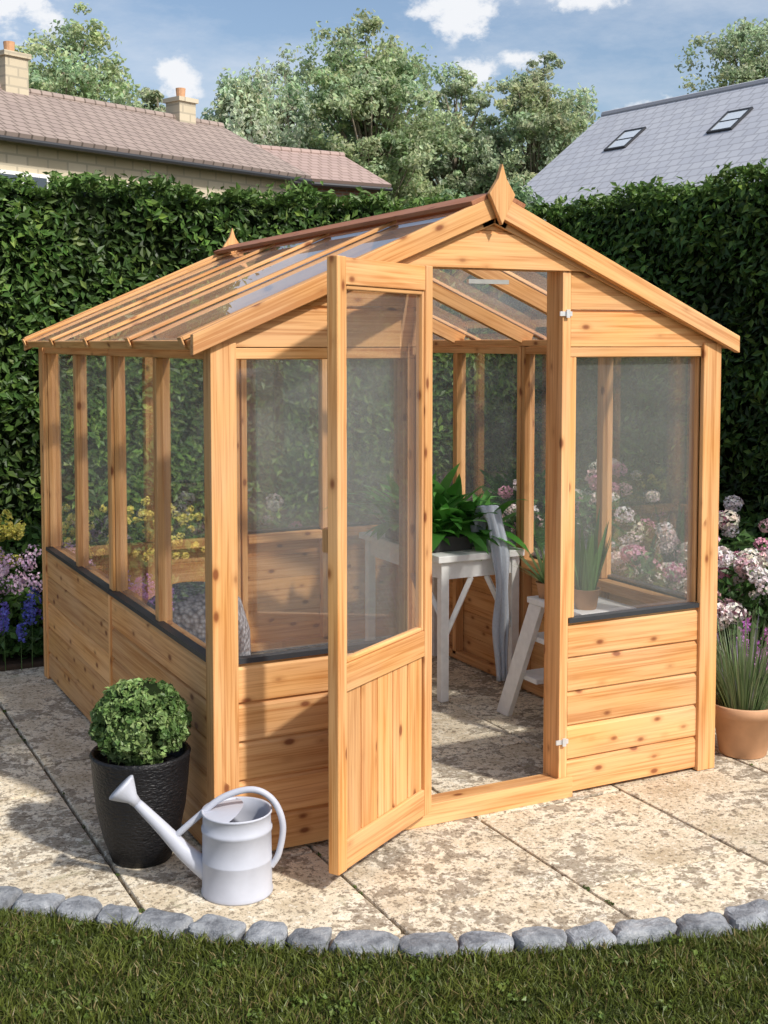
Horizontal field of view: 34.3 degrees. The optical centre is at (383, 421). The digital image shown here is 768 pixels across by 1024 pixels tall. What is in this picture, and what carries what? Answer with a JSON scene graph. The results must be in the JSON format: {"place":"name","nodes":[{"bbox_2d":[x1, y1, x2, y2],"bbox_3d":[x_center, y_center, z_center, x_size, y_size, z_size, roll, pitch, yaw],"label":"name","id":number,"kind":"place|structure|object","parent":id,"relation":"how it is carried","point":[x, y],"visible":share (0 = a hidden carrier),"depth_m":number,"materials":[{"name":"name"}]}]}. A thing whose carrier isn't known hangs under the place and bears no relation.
{"place":"outdoors","nodes":[
{"label":"outdoors","id":0,"kind":"place"},
{"bbox_2d":[1,709,138,908],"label":"paving joint","id":1,"kind":"object","parent":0,"point":[78,821],"depth_m":4.13,"materials":[{"name":"concrete"}]},
{"bbox_2d":[0,592,730,691],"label":"border soil","id":2,"kind":"structure","parent":0,"point":[14,663],"depth_m":6.16,"materials":[{"name":"brown soil"}]},
{"bbox_2d":[0,509,26,595],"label":"yellow flower bush","id":3,"kind":"object","parent":2,"relation":"on","point":[11,531],"visible":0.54,"depth_m":6.70,"materials":[{"name":"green plant"}]},
{"bbox_2d":[0,544,42,627],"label":"pink phlox bush","id":4,"kind":"object","parent":2,"relation":"on","point":[10,594],"visible":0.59,"depth_m":6.33,"materials":[{"name":"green plant"}]},
{"bbox_2d":[0,585,43,670],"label":"delphinium clump","id":5,"kind":"object","parent":2,"relation":"on","point":[23,639],"visible":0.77,"depth_m":6.15,"materials":[{"name":"blue plant"}]},
{"bbox_2d":[0,518,108,597],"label":"border shrub","id":6,"kind":"object","parent":2,"relation":"on","point":[28,539],"visible":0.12,"depth_m":6.98,"materials":[{"name":"green plant"}]},
{"bbox_2d":[104,515,130,591],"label":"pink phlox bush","id":7,"kind":"object","parent":2,"relation":"on","point":[106,524],"visible":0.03,"depth_m":6.94,"materials":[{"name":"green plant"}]},
{"bbox_2d":[130,491,204,590],"bbox_3d":[-1.172,0.790,6.923,0.611,0.822,0.615,-2,4,-27],"label":"hydrangea bush","id":8,"kind":"object","parent":2,"relation":"on","point":[181,517],"visible":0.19,"depth_m":6.87,"materials":[{"name":"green plant"}]},
{"bbox_2d":[191,493,306,603],"bbox_3d":[-0.801,0.747,7.236,0.680,0.825,0.688,-2,4,-27],"label":"hydrangea bush","id":9,"kind":"object","parent":2,"relation":"on","point":[271,503],"visible":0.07,"depth_m":7.22,"materials":[{"name":"green plant"}]},
{"bbox_2d":[0,169,548,593],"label":"hedge","id":10,"kind":"object","parent":2,"relation":"on","point":[73,244],"visible":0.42,"depth_m":7.83,"materials":[{"name":"green plant"}]},
{"bbox_2d":[286,503,369,575],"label":"border shrub","id":11,"kind":"object","parent":2,"relation":"on","point":[306,522],"visible":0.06,"depth_m":7.49,"materials":[{"name":"green plant"}]},
{"bbox_2d":[485,479,574,593],"bbox_3d":[0.725,0.736,6.675,0.700,0.879,0.646,-2,4,-27],"label":"hydrangea bush","id":12,"kind":"object","parent":2,"relation":"on","point":[538,517],"visible":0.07,"depth_m":6.62,"materials":[{"name":"pink plant"}]},
{"bbox_2d":[534,474,680,588],"bbox_3d":[1.165,0.735,6.325,0.745,0.932,0.699,-2,4,-27],"label":"hydrangea bush","id":13,"kind":"object","parent":2,"relation":"on","point":[634,534],"visible":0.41,"depth_m":6.22,"materials":[{"name":"pink plant"}]},
{"bbox_2d":[575,458,678,581],"bbox_3d":[1.325,0.683,7.173,0.729,0.959,0.740,0,4,5],"label":"hydrangea bush","id":14,"kind":"object","parent":2,"relation":"on","point":[655,517],"visible":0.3,"depth_m":7.11,"materials":[{"name":"pink plant"}]},
{"bbox_2d":[527,157,767,587],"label":"hedge","id":15,"kind":"object","parent":2,"relation":"on","point":[702,249],"visible":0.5,"depth_m":7.56,"materials":[{"name":"green plant"}]},
{"bbox_2d":[611,527,686,591],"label":"hydrangea bush","id":16,"kind":"object","parent":2,"relation":"on","point":[635,565],"visible":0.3,"depth_m":5.69,"materials":[{"name":"pink plant"}]},
{"bbox_2d":[669,494,767,649],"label":"hydrangea bush","id":17,"kind":"object","parent":2,"relation":"on","point":[729,528],"visible":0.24,"depth_m":6.22,"materials":[{"name":"pink plant"}]},
{"bbox_2d":[678,529,767,674],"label":"hydrangea bush","id":18,"kind":"object","parent":2,"relation":"on","point":[752,588],"visible":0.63,"depth_m":5.50,"materials":[{"name":"pink plant"}]},
{"bbox_2d":[722,618,767,686],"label":"phlox clump","id":19,"kind":"object","parent":2,"relation":"on","point":[748,629],"visible":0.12,"depth_m":5.29,"materials":[{"name":"plant"}]},
{"bbox_2d":[0,635,767,951],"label":"stone paving","id":20,"kind":"structure","parent":0,"point":[673,846],"depth_m":3.96,"materials":[{"name":"beige stone"}]},
{"bbox_2d":[88,677,191,868],"bbox_3d":[-0.754,1.074,3.860,0.319,0.570,0.314,-2,4,-27],"label":"potted box ball","id":21,"kind":"object","parent":20,"relation":"on","point":[139,731],"visible":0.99,"depth_m":3.76,"materials":[{"name":"green plant"}]},
{"bbox_2d":[109,775,285,905],"bbox_3d":[-0.539,1.204,3.609,0.507,0.343,0.210,-1,4,-10],"label":"watering can","id":22,"kind":"object","parent":20,"relation":"on","point":[233,863],"visible":1,"depth_m":3.58,"materials":[{"name":"grey metal"}]},
{"bbox_2d":[147,581,250,655],"bbox_3d":[-0.738,0.964,4.858,0.440,0.665,0.440,-2,4,-27],"label":"knitted pouf","id":23,"kind":"object","parent":20,"relation":"on","point":[188,598],"visible":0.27,"depth_m":4.72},
{"bbox_2d":[3,709,752,915],"bbox_3d":[-0.457,1.305,4.713,3.919,0.016,3.640,-2,4,-27],"label":"joint moss","id":24,"kind":"object","parent":20,"relation":"on","point":[361,893],"visible":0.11,"depth_m":3.66,"materials":[{"name":"green plant"}]},
{"bbox_2d":[22,164,739,875],"bbox_3d":[-0.128,0.185,5.143,2.144,2.184,2.876,-2,4,-27],"label":"greenhouse","id":25,"kind":"object","parent":20,"relation":"on","point":[332,740],"visible":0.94,"depth_m":4.39,"materials":[{"name":"wood"}]},
{"bbox_2d":[322,255,432,875],"bbox_3d":[-0.012,0.408,3.801,0.058,1.783,0.575,2,4,30],"label":"door","id":26,"kind":"structure","parent":25,"relation":"in","point":[380,694],"depth_m":3.75,"materials":[{"name":"brown wood"}]},
{"bbox_2d":[0,886,767,958],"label":"stone edging","id":27,"kind":"object","parent":20,"relation":"on","point":[738,917],"visible":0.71,"depth_m":3.31,"materials":[{"name":"grey stone"}]},
{"bbox_2d":[359,531,524,702],"bbox_3d":[0.258,0.897,5.952,0.450,0.660,0.810,-2,4,-27],"label":"potting table","id":28,"kind":"object","parent":20,"relation":"on","point":[469,564],"visible":0.66,"depth_m":5.62,"materials":[{"name":"white paint"}]},
{"bbox_2d":[320,463,528,553],"bbox_3d":[0.239,0.425,5.835,0.836,0.418,0.953,-2,4,-27],"label":"peace lily","id":29,"kind":"object","parent":28,"relation":"on","point":[453,513],"visible":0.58,"depth_m":5.68,"materials":[{"name":"green plant"}]},
{"bbox_2d":[470,505,509,681],"bbox_3d":[0.478,0.773,5.660,0.108,0.786,0.222,-2,4,-34],"label":"draped cloth","id":30,"kind":"object","parent":28,"relation":"hanging from","point":[501,565],"visible":0.86,"depth_m":5.60,"materials":[{"name":"grey fabric"}]},
{"bbox_2d":[497,595,635,716],"bbox_3d":[0.767,1.004,5.133,0.270,0.550,0.718,-2,4,-27],"label":"step stool","id":31,"kind":"object","parent":20,"relation":"on","point":[530,635],"visible":0.25,"depth_m":5.20,"materials":[{"name":"white paint"}]},
{"bbox_2d":[512,540,579,598],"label":"aloe plant","id":32,"kind":"object","parent":31,"relation":"on","point":[540,581],"visible":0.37,"depth_m":5.12,"materials":[{"name":"green plant"}]},
{"bbox_2d":[574,508,615,609],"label":"snake plant","id":33,"kind":"object","parent":31,"relation":"on","point":[589,563],"visible":0.84,"depth_m":4.89,"materials":[{"name":"green plant"}]},
{"bbox_2d":[715,607,767,759],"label":"potted lavender","id":34,"kind":"object","parent":20,"relation":"on","point":[741,713],"visible":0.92,"depth_m":4.78,"materials":[{"name":"plant"}]},
{"bbox_2d":[0,904,767,1023],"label":"lawn","id":35,"kind":"structure","parent":0,"point":[54,969],"depth_m":3.07,"materials":[{"name":"green plant"}]},
{"bbox_2d":[0,0,767,179],"label":"sky","id":36,"kind":"structure","parent":0,"point":[625,49],"materials":[{"name":"blue"}]},
{"label":"ground","id":37,"kind":"structure","parent":0,"visible":0},
{"bbox_2d":[14,2,152,109],"bbox_3d":[-10.085,-7.119,39.477,6.351,12.475,6.062,-2,4,-27],"label":"deciduous tree","id":38,"kind":"object","parent":37,"relation":"on","point":[68,74],"visible":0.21,"depth_m":39.02,"materials":[{"name":"green plant"}]},
{"bbox_2d":[0,140,293,198],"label":"walls","id":39,"kind":"structure","parent":37,"relation":"on","point":[22,157],"depth_m":25.00,"materials":[{"name":"beige stone"}]},
{"bbox_2d":[0,169,127,188],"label":"window frames","id":40,"kind":"structure","parent":39,"relation":"attached to","point":[17,172],"depth_m":23.42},
{"bbox_2d":[0,173,153,195],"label":"window glass","id":41,"kind":"object","parent":40,"relation":"in","point":[41,182],"visible":0.05,"depth_m":23.59,"materials":[{"name":"grey glass"}]},
{"bbox_2d":[0,88,310,178],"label":"roof","id":42,"kind":"structure","parent":39,"relation":"on","point":[45,118],"depth_m":26.42,"materials":[{"name":"tile"}]},
{"bbox_2d":[0,85,223,126],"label":"ridge tiles","id":43,"kind":"object","parent":42,"relation":"on","point":[104,104],"visible":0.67,"depth_m":28.07,"materials":[{"name":"tile"}]},
{"bbox_2d":[0,135,312,183],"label":"gutter","id":44,"kind":"object","parent":42,"relation":"attached to","point":[118,154],"visible":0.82,"depth_m":25.07,"materials":[{"name":"black plastic"}]},
{"bbox_2d":[139,87,165,112],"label":"deciduous tree","id":45,"kind":"object","parent":37,"relation":"on","point":[155,98],"visible":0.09,"depth_m":41.17,"materials":[{"name":"green plant"}]},
{"bbox_2d":[197,56,317,148],"bbox_3d":[-4.170,-5.879,37.761,3.542,10.220,4.166,3,5,40],"label":"willow tree","id":46,"kind":"object","parent":37,"relation":"on","point":[252,119],"visible":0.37,"depth_m":37.07,"materials":[{"name":"green plant"}]},
{"bbox_2d":[246,43,354,150],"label":"deciduous tree","id":47,"kind":"object","parent":37,"relation":"on","point":[286,120],"visible":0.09,"depth_m":42.74,"materials":[{"name":"green plant"}]},
{"bbox_2d":[255,144,392,206],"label":"roof","id":48,"kind":"structure","parent":37,"relation":"on","point":[340,173],"depth_m":32.50,"materials":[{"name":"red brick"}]},
{"bbox_2d":[275,8,471,207],"bbox_3d":[-0.495,-6.944,39.637,6.102,12.111,7.144,-2,4,-27],"label":"deciduous tree","id":49,"kind":"object","parent":37,"relation":"on","point":[362,97],"visible":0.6,"depth_m":38.37,"materials":[{"name":"green plant"}]},
{"bbox_2d":[350,127,542,196],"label":"distant trees","id":50,"kind":"object","parent":37,"relation":"on","point":[439,179],"depth_m":46.66,"materials":[{"name":"green plant"}]},
{"bbox_2d":[405,61,509,196],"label":"deciduous tree","id":51,"kind":"object","parent":37,"relation":"on","point":[451,170],"visible":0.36,"depth_m":41.91,"materials":[{"name":"green plant"}]},
{"bbox_2d":[401,182,548,317],"bbox_3d":[1.366,-1.945,20.627,2.863,4.271,4.943,0,4,0],"label":"dark shrub","id":52,"kind":"object","parent":37,"relation":"on","point":[522,196],"depth_m":21.19,"materials":[{"name":"green plant"}]},
{"bbox_2d":[451,51,599,196],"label":"deciduous tree","id":53,"kind":"object","parent":37,"relation":"on","point":[540,118],"visible":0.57,"depth_m":40.65,"materials":[{"name":"green plant"}]},
{"bbox_2d":[674,17,767,93],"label":"deciduous tree","id":54,"kind":"object","parent":37,"relation":"on","point":[750,67],"visible":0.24,"depth_m":44.60,"materials":[{"name":"green plant"}]},
{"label":"walls","id":55,"kind":"object","parent":37,"relation":"on","visible":0},
{"bbox_2d":[523,83,767,220],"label":"roof","id":56,"kind":"structure","parent":55,"relation":"attached to","point":[671,141],"depth_m":26.59,"materials":[{"name":"tile"}]},
{"bbox_2d":[604,106,753,151],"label":"skylight frames","id":57,"kind":"structure","parent":56,"relation":"in","point":[736,123],"depth_m":25.85,"materials":[{"name":"black metal"}]},
{"bbox_2d":[608,109,747,147],"bbox_3d":[6.264,-6.252,26.756,0.612,0.463,3.440,-3,4,-36],"label":"skylight glass","id":58,"kind":"object","parent":57,"relation":"in","point":[719,125],"visible":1,"depth_m":25.78,"materials":[{"name":"grey glass"}]},
{"bbox_2d":[601,78,767,116],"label":"ridge tiles","id":59,"kind":"object","parent":56,"relation":"on","point":[693,95],"visible":0.67,"depth_m":28.07,"materials":[{"name":"tile"}]}
]}

